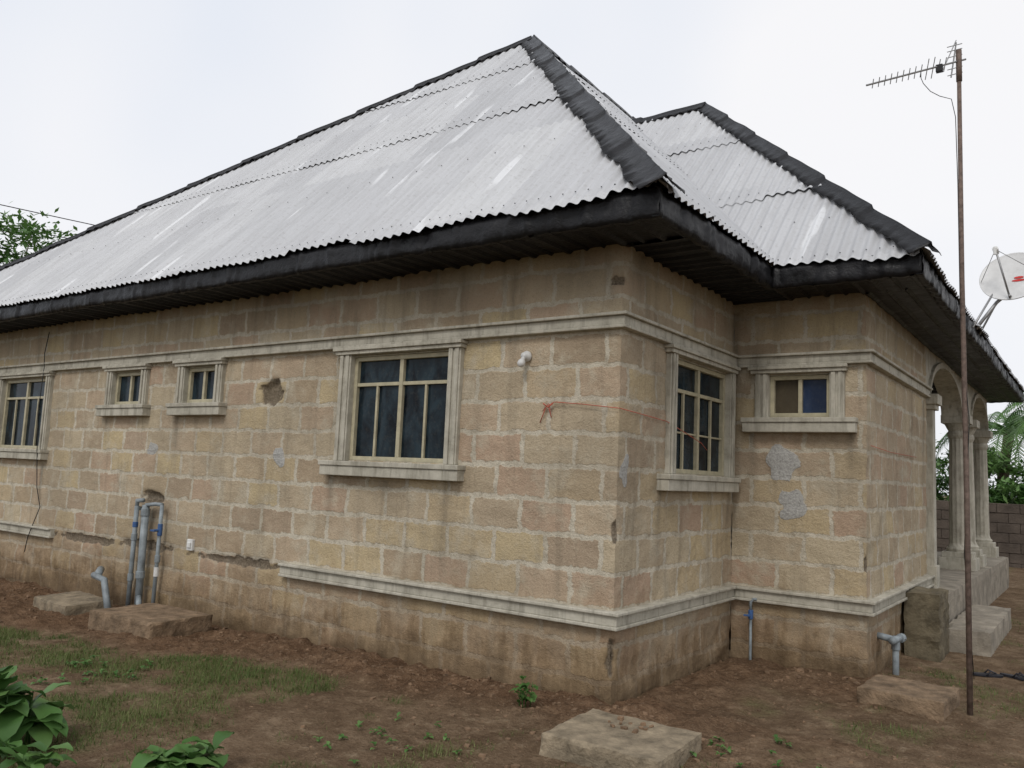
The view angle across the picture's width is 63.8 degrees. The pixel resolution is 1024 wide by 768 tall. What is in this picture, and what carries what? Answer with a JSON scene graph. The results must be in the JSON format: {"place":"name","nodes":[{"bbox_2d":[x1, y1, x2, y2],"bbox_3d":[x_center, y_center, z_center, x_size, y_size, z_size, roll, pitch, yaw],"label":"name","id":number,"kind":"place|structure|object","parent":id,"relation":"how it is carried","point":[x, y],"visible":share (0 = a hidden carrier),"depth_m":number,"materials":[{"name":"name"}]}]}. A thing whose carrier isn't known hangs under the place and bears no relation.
{"place":"outdoors","nodes":[
{"label":"outdoors","id":0,"kind":"place"},
{"bbox_2d":[0,204,93,237],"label":"power line","id":1,"kind":"object","parent":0,"point":[50,215],"visible":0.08,"depth_m":42.63,"materials":[{"name":"black"}]},
{"bbox_2d":[2,63,887,341],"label":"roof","id":2,"kind":"structure","parent":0,"point":[477,217],"depth_m":14.85,"materials":[{"name":"metal"}]},
{"bbox_2d":[0,43,658,305],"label":"roof front","id":3,"kind":"structure","parent":2,"relation":"attached to","point":[330,192],"depth_m":8.85,"materials":[{"name":"metal"}]},
{"bbox_2d":[0,36,531,269],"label":"hip cap","id":4,"kind":"object","parent":3,"relation":"on","point":[311,132],"visible":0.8,"depth_m":11.91,"materials":[{"name":"black metal"}]},
{"bbox_2d":[0,51,629,300],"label":"roof front screws","id":5,"kind":"object","parent":3,"relation":"attached to","point":[339,236],"visible":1,"depth_m":8.77,"materials":[{"name":"grey metal"}]},
{"bbox_2d":[632,102,704,123],"bbox_3d":[2.175,-3.837,11.781,1.237,0.148,0.217,-2,-8,35],"label":"ridge cap","id":6,"kind":"object","parent":2,"relation":"on","point":[674,112],"visible":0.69,"depth_m":11.69,"materials":[{"name":"black metal"}]},
{"bbox_2d":[555,57,790,265],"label":"roof","id":7,"kind":"structure","parent":2,"relation":"attached to","point":[673,169],"depth_m":7.79,"materials":[{"name":"metal"}]},
{"bbox_2d":[533,35,634,118],"bbox_3d":[1.816,-4.269,13.132,0.289,0.174,5.371,-2,-8,35],"label":"ridge cap","id":8,"kind":"object","parent":7,"relation":"on","point":[573,69],"visible":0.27,"depth_m":11.92,"materials":[{"name":"black metal"}]},
{"bbox_2d":[520,36,684,193],"bbox_3d":[0.626,-2.946,8.166,0.393,3.928,5.376,4,-6,-9],"label":"hip cap","id":9,"kind":"object","parent":7,"relation":"attached to","point":[640,167],"visible":1,"depth_m":6.84,"materials":[{"name":"black metal"}]},
{"bbox_2d":[532,110,919,266],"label":"wing roof front","id":10,"kind":"structure","parent":2,"relation":"attached to","point":[714,170],"depth_m":8.39,"materials":[{"name":"metal"}]},
{"bbox_2d":[642,123,893,261],"bbox_3d":[2.169,-2.259,9.256,4.426,2.722,2.690,-2,-8,35],"label":"roof","id":11,"kind":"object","parent":10,"relation":"attached to","point":[761,226],"visible":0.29,"depth_m":7.63,"materials":[{"name":"grey metal"}]},
{"bbox_2d":[696,103,941,255],"bbox_3d":[2.999,-2.461,8.982,0.318,3.363,4.699,4,-6,-9],"label":"hip cap","id":12,"kind":"object","parent":2,"relation":"attached to","point":[902,236],"visible":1,"depth_m":8.01,"materials":[{"name":"black metal"}]},
{"bbox_2d":[795,188,1023,391],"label":"wing roof","id":13,"kind":"structure","parent":2,"relation":"attached to","point":[929,255],"depth_m":8.07,"materials":[{"name":"metal"}]},
{"bbox_2d":[0,496,1023,767],"bbox_3d":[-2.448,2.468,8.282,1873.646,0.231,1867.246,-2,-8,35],"label":"ground","id":14,"kind":"structure","parent":0,"point":[240,746],"depth_m":5.72,"materials":[{"name":"brown soil"}]},
{"bbox_2d":[0,665,73,758],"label":"broadleaf weed","id":15,"kind":"object","parent":14,"relation":"on","point":[38,718],"visible":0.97,"depth_m":4.58,"materials":[{"name":"green plant"}]},
{"bbox_2d":[0,737,76,767],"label":"broadleaf weed","id":16,"kind":"object","parent":14,"relation":"on","point":[23,758],"visible":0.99,"depth_m":4.21,"materials":[{"name":"green plant"}]},
{"bbox_2d":[0,202,76,265],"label":"broadleaf tree","id":17,"kind":"object","parent":14,"relation":"on","point":[27,230],"visible":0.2,"depth_m":30.86,"materials":[{"name":"green plant"}]},
{"bbox_2d":[33,591,112,615],"bbox_3d":[-4.909,2.520,9.178,0.863,0.296,0.521,-3,-8,39],"label":"concrete chamber cover","id":18,"kind":"object","parent":14,"relation":"on","point":[73,603],"visible":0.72,"depth_m":9.02,"materials":[{"name":"beige concrete"}]},
{"bbox_2d":[30,655,153,684],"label":"creeping weeds","id":19,"kind":"object","parent":14,"relation":"on","point":[87,672],"visible":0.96,"depth_m":6.19,"materials":[{"name":"green plant"}]},
{"bbox_2d":[91,498,163,607],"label":"pvc waste pipes","id":20,"kind":"object","parent":14,"relation":"on","point":[145,509],"visible":0.98,"depth_m":9.19,"materials":[{"name":"grey plastic"}]},
{"bbox_2d":[88,603,212,639],"bbox_3d":[-3.587,2.428,8.150,1.011,0.342,0.712,-2,-7,32],"label":"concrete chamber cover","id":21,"kind":"object","parent":14,"relation":"on","point":[149,621],"visible":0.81,"depth_m":7.96,"materials":[{"name":"beige concrete"}]},
{"bbox_2d":[131,731,234,767],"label":"broadleaf weed","id":22,"kind":"object","parent":14,"relation":"on","point":[200,754],"visible":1,"depth_m":4.25,"materials":[{"name":"green plant"}]},
{"bbox_2d":[0,244,623,704],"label":"long wall","id":23,"kind":"structure","parent":14,"relation":"on","point":[246,494],"depth_m":7.57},
{"bbox_2d":[0,378,45,448],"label":"window frame","id":24,"kind":"object","parent":23,"relation":"in","point":[27,398],"visible":0.74,"depth_m":11.53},
{"bbox_2d":[4,382,44,445],"bbox_3d":[-6.761,0.419,11.493,1.270,0.938,0.021,-2,-8,35],"label":"window glass","id":25,"kind":"object","parent":24,"relation":"in","point":[18,389],"visible":0.5,"depth_m":11.56,"materials":[{"name":"grey glass"}]},
{"bbox_2d":[0,371,55,459],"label":"window surround","id":26,"kind":"object","parent":23,"relation":"attached to","point":[43,451],"visible":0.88,"depth_m":11.03,"materials":[{"name":"beige concrete"}]},
{"bbox_2d":[24,332,49,551],"bbox_3d":[-6.316,0.747,10.955,0.310,2.954,0.102,-2,-8,35],"label":"hanging cable","id":27,"kind":"object","parent":23,"relation":"attached to","point":[37,440],"visible":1,"depth_m":10.91,"materials":[{"name":"black rubber"}]},
{"bbox_2d":[95,363,151,416],"bbox_3d":[-4.644,0.083,9.929,1.050,0.616,0.205,-2,-8,35],"label":"window surround","id":28,"kind":"object","parent":23,"relation":"attached to","point":[110,408],"visible":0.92,"depth_m":9.82,"materials":[{"name":"beige concrete"}]},
{"bbox_2d":[115,372,140,404],"bbox_3d":[-4.610,0.058,9.970,0.640,0.388,0.045,-2,-8,35],"label":"window frame","id":29,"kind":"object","parent":28,"relation":"in","point":[118,387],"visible":0.58,"depth_m":9.99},
{"bbox_2d":[119,376,130,401],"bbox_3d":[-4.721,0.065,10.081,0.309,0.368,0.023,-2,-8,35],"label":"window glass","id":30,"kind":"object","parent":29,"relation":"in","point":[125,389],"visible":0.57,"depth_m":10.08,"materials":[{"name":"glass"}]},
{"bbox_2d":[133,376,140,400],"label":"window glass","id":31,"kind":"object","parent":29,"relation":"in","point":[136,389],"visible":0.14,"depth_m":9.94,"materials":[{"name":"glass"}]},
{"bbox_2d":[186,539,194,550],"bbox_3d":[-3.458,1.729,8.832,0.100,0.120,0.050,-2,-8,35],"label":"electric socket box","id":32,"kind":"object","parent":23,"relation":"attached to","point":[190,544],"visible":1,"depth_m":8.81,"materials":[{"name":"white plastic"}]},
{"bbox_2d":[165,357,227,415],"bbox_3d":[-3.435,0.041,9.069,0.980,0.616,0.205,-2,-8,35],"label":"window surround","id":33,"kind":"object","parent":23,"relation":"attached to","point":[181,406],"visible":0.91,"depth_m":8.97,"materials":[{"name":"beige concrete"}]},
{"bbox_2d":[187,367,214,402],"bbox_3d":[-3.400,0.016,9.110,0.570,0.388,0.045,-2,-8,35],"label":"window frame","id":34,"kind":"object","parent":33,"relation":"in","point":[191,381],"visible":0.59,"depth_m":9.13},
{"bbox_2d":[192,372,203,399],"bbox_3d":[-3.498,0.023,9.210,0.274,0.368,0.023,-2,-8,35],"label":"window glass","id":35,"kind":"object","parent":34,"relation":"in","point":[197,385],"visible":0.57,"depth_m":9.21,"materials":[{"name":"black glass"}]},
{"bbox_2d":[206,371,214,398],"bbox_3d":[-3.272,0.015,9.052,0.274,0.368,0.019,-2,-8,35],"label":"window glass","id":36,"kind":"object","parent":34,"relation":"in","point":[210,384],"visible":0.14,"depth_m":9.08,"materials":[{"name":"glass"}]},
{"bbox_2d":[0,220,685,333],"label":"soffit","id":37,"kind":"structure","parent":23,"relation":"attached to","point":[587,239],"depth_m":7.30,"materials":[{"name":"black wood"}]},
{"bbox_2d":[0,186,662,322],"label":"fascia","id":38,"kind":"structure","parent":37,"relation":"attached to","point":[628,207],"depth_m":6.89,"materials":[{"name":"black metal"}]},
{"bbox_2d":[318,339,467,481],"bbox_3d":[-1.052,0.241,7.334,1.680,1.186,0.205,-2,-8,35],"label":"window surround","id":39,"kind":"object","parent":23,"relation":"attached to","point":[449,469],"visible":0.84,"depth_m":7.18,"materials":[{"name":"beige concrete"}]},
{"bbox_2d":[349,352,448,462],"bbox_3d":[-0.996,0.215,7.360,1.183,0.958,0.045,-2,-8,35],"label":"window frame","id":40,"kind":"object","parent":39,"relation":"in","point":[401,383],"visible":0.7,"depth_m":7.38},
{"bbox_2d":[355,357,447,458],"bbox_3d":[-0.981,0.218,7.381,1.163,0.938,0.021,-2,-8,35],"label":"window glass","id":41,"kind":"object","parent":40,"relation":"in","point":[424,369],"visible":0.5,"depth_m":7.35,"materials":[{"name":"glass"}]},
{"bbox_2d":[517,351,531,366],"bbox_3d":[0.090,-0.199,6.510,0.088,0.141,0.115,-2,-8,35],"label":"wall lamp","id":42,"kind":"object","parent":23,"relation":"attached to","point":[526,356],"visible":1,"depth_m":6.50,"materials":[{"name":"white plastic"}]},
{"bbox_2d":[540,402,913,456],"bbox_3d":[2.553,0.490,7.368,5.002,0.287,0.844,6,-7,-32],"label":"red twine","id":43,"kind":"object","parent":23,"relation":"attached to","point":[548,406],"visible":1,"depth_m":6.36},
{"bbox_2d":[314,712,461,763],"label":"creeping weeds","id":44,"kind":"object","parent":14,"relation":"on","point":[359,722],"visible":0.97,"depth_m":5.00,"materials":[{"name":"green plant"}]},
{"bbox_2d":[0,577,1023,767],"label":"rubble","id":45,"kind":"object","parent":14,"relation":"on","point":[574,709],"visible":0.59,"depth_m":6.03,"materials":[{"name":"stone"}]},
{"bbox_2d":[509,675,537,707],"bbox_3d":[0.103,2.147,5.708,0.200,0.237,0.170,7,-8,-35],"label":"broadleaf weed","id":46,"kind":"object","parent":14,"relation":"on","point":[523,696],"visible":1,"depth_m":5.70,"materials":[{"name":"green plant"}]},
{"bbox_2d":[539,708,701,767],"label":"concrete chamber cover","id":47,"kind":"object","parent":14,"relation":"on","point":[593,738],"visible":0.91,"depth_m":4.79,"materials":[{"name":"beige concrete"}]},
{"bbox_2d":[610,243,734,704],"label":"side wall","id":48,"kind":"structure","parent":14,"relation":"on","point":[670,544],"depth_m":6.55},
{"bbox_2d":[657,343,740,491],"bbox_3d":[1.644,0.345,7.215,0.205,1.186,1.605,-2,-8,35],"label":"window surround","id":49,"kind":"object","parent":48,"relation":"attached to","point":[669,479],"visible":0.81,"depth_m":6.94,"materials":[{"name":"beige concrete"}]},
{"bbox_2d":[676,360,724,475],"bbox_3d":[1.638,0.322,7.293,0.045,0.958,1.220,-2,-8,35],"label":"window frame","id":50,"kind":"object","parent":48,"relation":"in","point":[696,394],"visible":0.75,"depth_m":7.32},
{"bbox_2d":[676,366,719,471],"bbox_3d":[1.616,0.323,7.309,0.021,0.938,1.200,-2,-8,35],"label":"window glass","id":51,"kind":"object","parent":50,"relation":"in","point":[709,386],"visible":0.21,"depth_m":7.40,"materials":[{"name":"black glass"}]},
{"bbox_2d":[628,237,787,304],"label":"soffit","id":52,"kind":"structure","parent":48,"relation":"attached to","point":[688,258],"depth_m":6.83,"materials":[{"name":"black wood"}]},
{"bbox_2d":[652,186,772,288],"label":"fascia","id":53,"kind":"structure","parent":52,"relation":"attached to","point":[702,232],"depth_m":6.16,"materials":[{"name":"black metal"}]},
{"bbox_2d":[743,598,756,659],"bbox_3d":[2.162,2.313,7.496,0.113,0.712,0.118,-2,-8,35],"label":"standpipe tap","id":54,"kind":"object","parent":14,"relation":"on","point":[750,614],"visible":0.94,"depth_m":7.52,"materials":[{"name":"grey plastic"}]},
{"bbox_2d":[690,734,821,767],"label":"creeping weeds","id":55,"kind":"object","parent":14,"relation":"on","point":[776,737],"visible":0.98,"depth_m":4.94,"materials":[{"name":"green plant"}]},
{"bbox_2d":[731,492,865,568],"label":"walls","id":56,"kind":"structure","parent":14,"relation":"on","point":[731,542],"depth_m":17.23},
{"bbox_2d":[0,310,934,631],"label":"wall bands","id":57,"kind":"object","parent":56,"relation":"attached to","point":[620,620],"depth_m":7.22,"materials":[{"name":"beige concrete"}]},
{"bbox_2d":[925,359,987,401],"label":"soffit","id":58,"kind":"structure","parent":56,"relation":"attached to","point":[934,390],"depth_m":14.22,"materials":[{"name":"black wood"}]},
{"bbox_2d":[730,293,867,677],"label":"setback wall","id":59,"kind":"structure","parent":14,"relation":"on","point":[799,511],"depth_m":7.47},
{"bbox_2d":[740,363,857,432],"bbox_3d":[2.644,0.141,7.573,1.030,0.616,0.205,-2,-8,35],"label":"window surround","id":60,"kind":"object","parent":59,"relation":"attached to","point":[835,421],"visible":0.96,"depth_m":7.49,"materials":[{"name":"beige concrete"}]},
{"bbox_2d":[770,374,828,416],"bbox_3d":[2.674,0.116,7.617,0.550,0.388,0.045,-2,-8,35],"label":"window frame","id":61,"kind":"object","parent":59,"relation":"in","point":[800,379],"visible":0.76,"depth_m":7.61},
{"bbox_2d":[775,380,797,412],"bbox_3d":[2.581,0.122,7.715,0.264,0.368,0.023,-2,-8,35],"label":"window glass","id":62,"kind":"object","parent":61,"relation":"in","point":[786,396],"visible":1,"depth_m":7.71,"materials":[{"name":"brown glass"}]},
{"bbox_2d":[803,379,826,412],"bbox_3d":[2.799,0.115,7.563,0.264,0.368,0.019,-2,-8,35],"label":"window glass","id":63,"kind":"object","parent":61,"relation":"in","point":[814,396],"visible":0.64,"depth_m":7.56,"materials":[{"name":"blue glass"}]},
{"bbox_2d":[773,274,925,300],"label":"soffit","id":64,"kind":"structure","parent":59,"relation":"on","point":[883,286],"depth_m":7.23,"materials":[{"name":"black wood"}]},
{"bbox_2d":[771,251,921,288],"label":"fascia","id":65,"kind":"structure","parent":64,"relation":"attached to","point":[840,271],"depth_m":6.96,"materials":[{"name":"black wood"}]},
{"bbox_2d":[877,632,906,674],"bbox_3d":[3.379,2.462,7.346,0.284,0.490,0.194,8,-9,-43],"label":"drain pipe","id":66,"kind":"object","parent":14,"relation":"on","point":[894,641],"visible":0.94,"depth_m":7.28,"materials":[{"name":"grey plastic"}]},
{"bbox_2d":[864,293,927,676],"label":"end wall","id":67,"kind":"structure","parent":14,"relation":"on","point":[896,543],"depth_m":8.06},
{"bbox_2d":[866,287,1019,402],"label":"soffit","id":68,"kind":"structure","parent":67,"relation":"on","point":[921,316],"depth_m":9.17,"materials":[{"name":"black wood"}]},
{"bbox_2d":[915,250,1023,401],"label":"fascia","id":69,"kind":"structure","parent":68,"relation":"attached to","point":[930,280],"depth_m":8.40,"materials":[{"name":"black wood"}]},
{"bbox_2d":[973,246,1023,334],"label":"satellite dish","id":70,"kind":"object","parent":69,"relation":"attached to","point":[1001,278],"visible":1,"depth_m":9.46,"materials":[{"name":"white paint"}]},
{"bbox_2d":[857,674,959,720],"bbox_3d":[3.015,2.490,6.249,0.637,0.370,0.635,-2,-8,35],"label":"concrete chamber cover","id":71,"kind":"object","parent":14,"relation":"on","point":[929,701],"visible":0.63,"depth_m":6.11,"materials":[{"name":"beige concrete"}]},
{"bbox_2d":[866,40,974,715],"bbox_3d":[3.107,-0.114,6.265,0.819,5.345,0.102,3,-6,-4],"label":"tv antenna mast","id":72,"kind":"object","parent":14,"relation":"on","point":[939,67],"visible":0.98,"depth_m":6.29,"materials":[{"name":"metal"}]},
{"bbox_2d":[903,586,949,662],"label":"step buttress","id":73,"kind":"structure","parent":14,"relation":"on","point":[926,618],"depth_m":8.07,"materials":[{"name":"concrete"}]},
{"bbox_2d":[935,551,1008,622],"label":"porch floor","id":74,"kind":"structure","parent":14,"relation":"on","point":[989,583],"depth_m":11.47,"materials":[{"name":"concrete"}]},
{"bbox_2d":[926,394,941,587],"bbox_3d":[4.860,1.279,9.778,0.440,2.300,0.320,-2,-8,35],"label":"porch pilaster","id":75,"kind":"object","parent":74,"relation":"on","point":[933,402],"visible":0.34,"depth_m":9.64,"materials":[{"name":"beige concrete"}]},
{"bbox_2d":[938,415,979,570],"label":"porch column","id":76,"kind":"structure","parent":74,"relation":"on","point":[951,557],"depth_m":12.10,"materials":[{"name":"grey concrete"}]},
{"bbox_2d":[925,347,986,414],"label":"porch arch wall","id":77,"kind":"structure","parent":76,"relation":"on","point":[932,359],"depth_m":10.88,"materials":[{"name":"grey concrete"}]},
{"bbox_2d":[928,363,988,430],"bbox_3d":[6.744,0.237,12.513,0.280,0.570,6.240,-2,-8,35],"label":"arch moulding","id":78,"kind":"object","parent":77,"relation":"attached to","point":[948,390],"visible":0.64,"depth_m":12.05,"materials":[{"name":"grey concrete"}]},
{"bbox_2d":[968,420,986,566],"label":"porch column","id":79,"kind":"structure","parent":74,"relation":"on","point":[974,545],"depth_m":12.80,"materials":[{"name":"grey concrete"}]},
{"bbox_2d":[973,431,998,557],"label":"porch column","id":80,"kind":"structure","parent":74,"relation":"on","point":[985,543],"depth_m":14.87,"materials":[{"name":"grey concrete"}]},
{"bbox_2d":[936,500,1023,567],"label":"block boundary wall","id":81,"kind":"structure","parent":14,"relation":"on","point":[1006,524],"depth_m":18.87,"materials":[{"name":"beige concrete"}]},
{"bbox_2d":[948,604,1011,656],"bbox_3d":[5.288,2.868,9.276,0.451,0.488,2.367,-2,-8,35],"label":"porch step","id":82,"kind":"object","parent":14,"relation":"on","point":[991,626],"visible":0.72,"depth_m":8.61,"materials":[{"name":"concrete"}]},
{"bbox_2d":[936,433,1023,504],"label":"shrubbery","id":83,"kind":"object","parent":14,"relation":"on","point":[1012,491],"visible":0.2,"depth_m":20.61,"materials":[{"name":"green plant"}]},
{"bbox_2d":[936,410,1023,494],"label":"oil palm","id":84,"kind":"object","parent":14,"relation":"on","point":[1005,432],"visible":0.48,"depth_m":21.79,"materials":[{"name":"green plant"}]},
{"bbox_2d":[936,443,1023,500],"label":"distant trees","id":85,"kind":"object","parent":14,"relation":"on","point":[992,482],"depth_m":59.13,"materials":[{"name":"green plant"}]},
{"bbox_2d":[974,669,1002,677],"bbox_3d":[4.288,2.609,7.424,0.267,0.057,0.099,0,-7,18],"label":"rubber slipper","id":86,"kind":"object","parent":14,"relation":"on","point":[992,674],"visible":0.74,"depth_m":7.40,"materials":[{"name":"black rubber"}]},
{"bbox_2d":[990,392,1023,467],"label":"oil palm","id":87,"kind":"object","parent":14,"relation":"on","point":[1010,407],"visible":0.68,"depth_m":20.90,"materials":[{"name":"green plant"}]},
{"bbox_2d":[1000,672,1023,680],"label":"rubber slipper","id":88,"kind":"object","parent":14,"relation":"on","point":[1017,676],"visible":0.91,"depth_m":7.34,"materials":[{"name":"black rubber"}]},
{"bbox_2d":[0,608,1023,767],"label":"grass","id":89,"kind":"structure","parent":0,"point":[157,714],"depth_m":6.09,"materials":[{"name":"green plant"}]},
{"bbox_2d":[0,0,1023,494],"label":"sky","id":90,"kind":"structure","parent":0,"point":[109,108],"materials":[{"name":"white"}]}
]}

